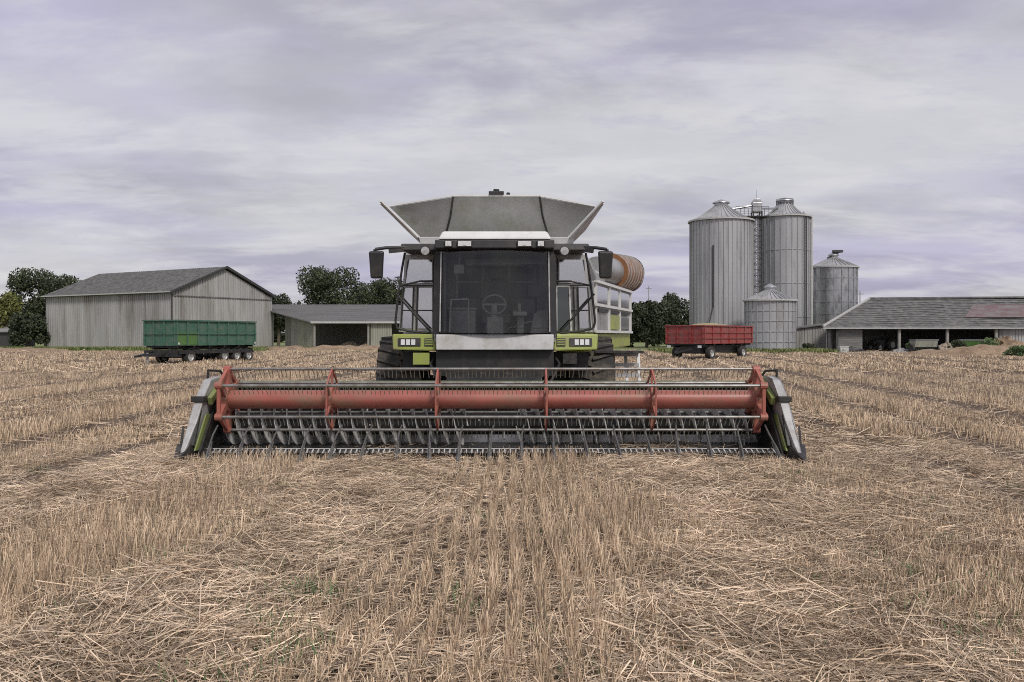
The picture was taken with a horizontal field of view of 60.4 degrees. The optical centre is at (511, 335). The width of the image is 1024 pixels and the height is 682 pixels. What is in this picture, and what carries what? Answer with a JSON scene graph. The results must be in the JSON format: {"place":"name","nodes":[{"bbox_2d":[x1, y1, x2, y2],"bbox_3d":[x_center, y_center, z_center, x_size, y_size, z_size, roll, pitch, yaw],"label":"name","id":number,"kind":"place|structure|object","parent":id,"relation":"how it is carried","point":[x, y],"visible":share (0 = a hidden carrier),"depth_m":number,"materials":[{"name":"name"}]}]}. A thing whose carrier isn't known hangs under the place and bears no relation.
{"place":"outdoors","nodes":[
{"label":"outdoors","id":0,"kind":"place"},
{"bbox_2d":[0,347,70,351],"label":"earth bank","id":1,"kind":"structure","parent":0,"point":[27,349],"depth_m":96.05,"materials":[{"name":"brown soil"}]},
{"bbox_2d":[41,266,276,346],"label":"barn","id":2,"kind":"structure","parent":0,"point":[108,309],"depth_m":117.59,"materials":[{"name":"wood"}]},
{"bbox_2d":[263,345,379,350],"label":"soil bank","id":3,"kind":"structure","parent":0,"point":[340,347],"depth_m":101.92,"materials":[{"name":"brown soil"}]},
{"bbox_2d":[270,304,402,346],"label":"shed","id":4,"kind":"structure","parent":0,"point":[306,325],"depth_m":122.67,"materials":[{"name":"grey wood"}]},
{"bbox_2d":[371,324,391,344],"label":"plank door","id":5,"kind":"structure","parent":4,"relation":"in","point":[378,331],"depth_m":111.94,"materials":[{"name":"beige wood"}]},
{"bbox_2d":[35,341,919,350],"bbox_3d":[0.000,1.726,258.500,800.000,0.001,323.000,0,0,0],"label":"grass verge","id":6,"kind":"object","parent":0,"point":[640,346],"depth_m":141.96,"materials":[{"name":"plant"}]},
{"bbox_2d":[0,325,34,346],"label":"shed","id":7,"kind":"structure","parent":6,"relation":"on","point":[4,337],"depth_m":122.00,"materials":[{"name":"metal"}]},
{"bbox_2d":[0,291,35,335],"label":"yellowing tree","id":8,"kind":"object","parent":6,"relation":"on","point":[10,303],"visible":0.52,"depth_m":126.35,"materials":[{"name":"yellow plant"}]},
{"bbox_2d":[7,312,51,346],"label":"field edge bush","id":9,"kind":"object","parent":6,"relation":"on","point":[32,323],"visible":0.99,"depth_m":120.79,"materials":[{"name":"green plant"}]},
{"bbox_2d":[5,267,81,345],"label":"broadleaf tree","id":10,"kind":"object","parent":6,"relation":"on","point":[23,281],"visible":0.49,"depth_m":138.67,"materials":[{"name":"green plant"}]},
{"bbox_2d":[272,293,291,345],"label":"broadleaf tree","id":11,"kind":"object","parent":6,"relation":"on","point":[279,321],"visible":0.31,"depth_m":149.12,"materials":[{"name":"green plant"}]},
{"bbox_2d":[293,265,366,304],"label":"broadleaf tree","id":12,"kind":"object","parent":6,"relation":"on","point":[323,285],"visible":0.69,"depth_m":147.69,"materials":[{"name":"green plant"}]},
{"bbox_2d":[42,325,644,342],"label":"wood","id":13,"kind":"object","parent":6,"relation":"on","point":[282,336],"depth_m":229.79,"materials":[{"name":"green plant"}]},
{"bbox_2d":[338,341,359,345],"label":"straw heap","id":14,"kind":"object","parent":6,"relation":"on","point":[352,343],"visible":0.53,"depth_m":115.04,"materials":[{"name":"brown plant"}]},
{"bbox_2d":[353,276,402,304],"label":"broadleaf tree","id":15,"kind":"object","parent":6,"relation":"on","point":[383,292],"visible":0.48,"depth_m":149.21,"materials":[{"name":"green plant"}]},
{"bbox_2d":[0,346,842,352],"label":"grass","id":16,"kind":"structure","parent":6,"relation":"on","point":[662,349],"depth_m":97.81,"materials":[{"name":"beige plant"}]},
{"bbox_2d":[625,300,675,347],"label":"broadleaf tree","id":17,"kind":"object","parent":6,"relation":"on","point":[654,318],"visible":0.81,"depth_m":126.12,"materials":[{"name":"green plant"}]},
{"bbox_2d":[648,292,688,345],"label":"broadleaf tree","id":18,"kind":"object","parent":6,"relation":"on","point":[678,309],"visible":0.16,"depth_m":138.85,"materials":[{"name":"green plant"}]},
{"bbox_2d":[688,199,754,325],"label":"grain silo","id":19,"kind":"object","parent":6,"relation":"on","point":[721,259],"visible":0.89,"depth_m":99.90,"materials":[{"name":"metal"}]},
{"bbox_2d":[733,194,778,294],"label":"elevator tower","id":20,"kind":"structure","parent":6,"relation":"on","point":[756,206],"depth_m":104.33,"materials":[{"name":"metal"}]},
{"bbox_2d":[760,198,812,325],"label":"grain silo","id":21,"kind":"object","parent":6,"relation":"on","point":[787,247],"visible":0.72,"depth_m":104.49,"materials":[{"name":"metal"}]},
{"bbox_2d":[813,250,859,323],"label":"grain silo","id":22,"kind":"object","parent":6,"relation":"on","point":[835,285],"visible":0.73,"depth_m":109.66,"materials":[{"name":"metal"}]},
{"bbox_2d":[866,331,896,350],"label":"parked tractor","id":23,"kind":"object","parent":6,"relation":"on","point":[883,344],"visible":0.97,"depth_m":98.58,"materials":[{"name":"metal"}]},
{"bbox_2d":[0,351,1023,681],"bbox_3d":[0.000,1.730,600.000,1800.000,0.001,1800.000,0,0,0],"label":"field","id":24,"kind":"structure","parent":0,"point":[504,547],"depth_m":11.56,"materials":[{"name":"soil"}]},
{"bbox_2d":[134,320,256,364],"bbox_3d":[-20.418,0.375,56.184,2.690,2.710,9.466,0,0,22],"label":"tipping trailer","id":25,"kind":"object","parent":24,"relation":"on","point":[218,340],"visible":0.92,"depth_m":55.10,"materials":[{"name":"green paint"},{"name":"black paint"},{"name":"rubber"}]},
{"bbox_2d":[174,189,806,462],"bbox_3d":[-0.290,-0.478,17.475,8.740,4.465,11.630,0,0,0],"label":"combine harvester","id":26,"kind":"object","parent":24,"relation":"on","point":[504,297],"visible":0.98,"depth_m":13.24,"materials":[{"name":"metal"}]},
{"bbox_2d":[557,288,568,329],"bbox_3d":[0.905,-0.480,15.510,0.210,0.740,0.020,0,0,0],"label":"cab side window","id":27,"kind":"structure","parent":26,"relation":"in","point":[562,293],"depth_m":15.50,"materials":[{"name":"clear glass"}]},
{"bbox_2d":[0,349,1023,681],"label":"loose straw","id":28,"kind":"object","parent":24,"relation":"on","point":[858,661],"visible":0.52,"depth_m":6.20,"materials":[{"name":"beige plant"}]},
{"bbox_2d":[0,349,1023,681],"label":"straw stubble","id":29,"kind":"object","parent":24,"relation":"on","point":[114,541],"visible":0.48,"depth_m":7.63,"materials":[{"name":"beige plant"}]},
{"bbox_2d":[0,455,1023,681],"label":"weeds","id":30,"kind":"object","parent":24,"relation":"on","point":[318,645],"visible":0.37,"depth_m":5.26,"materials":[{"name":"beige plant"}]},
{"bbox_2d":[665,325,752,358],"bbox_3d":[14.609,0.475,66.409,3.260,2.510,9.586,0,0,40],"label":"farm trailer","id":31,"kind":"object","parent":24,"relation":"on","point":[709,341],"visible":0.98,"depth_m":64.64,"materials":[{"name":"red paint"}]},
{"bbox_2d":[693,323,723,324],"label":"grain load","id":32,"kind":"object","parent":31,"relation":"in","point":[708,324],"visible":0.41,"depth_m":65.98},
{"bbox_2d":[742,284,797,348],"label":"grain silo","id":33,"kind":"object","parent":24,"relation":"on","point":[770,314],"visible":0.94,"depth_m":92.70,"materials":[{"name":"metal"}]},
{"bbox_2d":[1002,345,1023,355],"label":"dark shrub","id":34,"kind":"object","parent":24,"relation":"on","point":[1016,350],"visible":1,"depth_m":71.66,"materials":[{"name":"green plant"}]},
{"bbox_2d":[0,0,1023,332],"label":"sky","id":35,"kind":"structure","parent":0,"point":[265,141],"materials":[{"name":"grey"}]},
{"bbox_2d":[903,344,1015,355],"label":"field bank","id":36,"kind":"structure","parent":0,"point":[985,349],"depth_m":76.69,"materials":[{"name":"brown soil"}]},
{"label":"concrete apron","id":37,"kind":"structure","parent":0,"visible":0},
{"bbox_2d":[801,343,816,348],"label":"scrub bush","id":38,"kind":"object","parent":37,"relation":"on","point":[807,345],"visible":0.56,"depth_m":95.32,"materials":[{"name":"green plant"}]},
{"bbox_2d":[796,323,825,349],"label":"sheet lean to","id":39,"kind":"object","parent":37,"relation":"on","point":[812,334],"visible":0.57,"depth_m":98.00,"materials":[{"name":"grey metal"}]},
{"bbox_2d":[837,346,848,351],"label":"feed box","id":40,"kind":"object","parent":37,"relation":"on","point":[845,348],"visible":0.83,"depth_m":92.05,"materials":[{"name":"white plastic"}]},
{"bbox_2d":[849,346,866,351],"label":"scrap heap","id":41,"kind":"object","parent":37,"relation":"on","point":[852,349],"visible":0.47,"depth_m":93.36,"materials":[{"name":"metal"}]},
{"bbox_2d":[892,348,908,351],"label":"sheeting heap","id":42,"kind":"object","parent":37,"relation":"on","point":[901,350],"visible":0.71,"depth_m":91.70,"materials":[{"name":"white plastic"}]},
{"bbox_2d":[906,342,925,350],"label":"scrub bush","id":43,"kind":"object","parent":37,"relation":"on","point":[907,344],"visible":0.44,"depth_m":91.70,"materials":[{"name":"green plant"}]},
{"bbox_2d":[822,296,1023,350],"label":"long barn","id":44,"kind":"structure","parent":37,"relation":"on","point":[862,324],"depth_m":98.17,"materials":[{"name":"tile"}]},
{"bbox_2d":[908,340,939,351],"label":"seed drill","id":45,"kind":"object","parent":37,"relation":"on","point":[923,343],"visible":0.73,"depth_m":90.65,"materials":[{"name":"metal"}]},
{"bbox_2d":[939,342,952,349],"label":"rubble heap","id":46,"kind":"object","parent":37,"relation":"on","point":[943,346],"visible":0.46,"depth_m":91.63,"materials":[{"name":"beige stone"}]},
{"bbox_2d":[947,339,966,347],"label":"scrub bush","id":47,"kind":"object","parent":37,"relation":"on","point":[955,344],"visible":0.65,"depth_m":88.27,"materials":[{"name":"green plant"}]},
{"bbox_2d":[958,340,984,346],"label":"seed drill","id":48,"kind":"object","parent":37,"relation":"on","point":[971,342],"visible":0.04,"depth_m":90.13,"materials":[{"name":"metal"}]},
{"bbox_2d":[977,337,1002,344],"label":"scrub bush","id":49,"kind":"object","parent":37,"relation":"on","point":[988,341],"visible":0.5,"depth_m":88.72,"materials":[{"name":"green plant"}]},
{"bbox_2d":[993,336,1023,345],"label":"rubble heap","id":50,"kind":"object","parent":37,"relation":"on","point":[1006,340],"visible":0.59,"depth_m":89.50,"materials":[{"name":"beige stone"}]}
]}

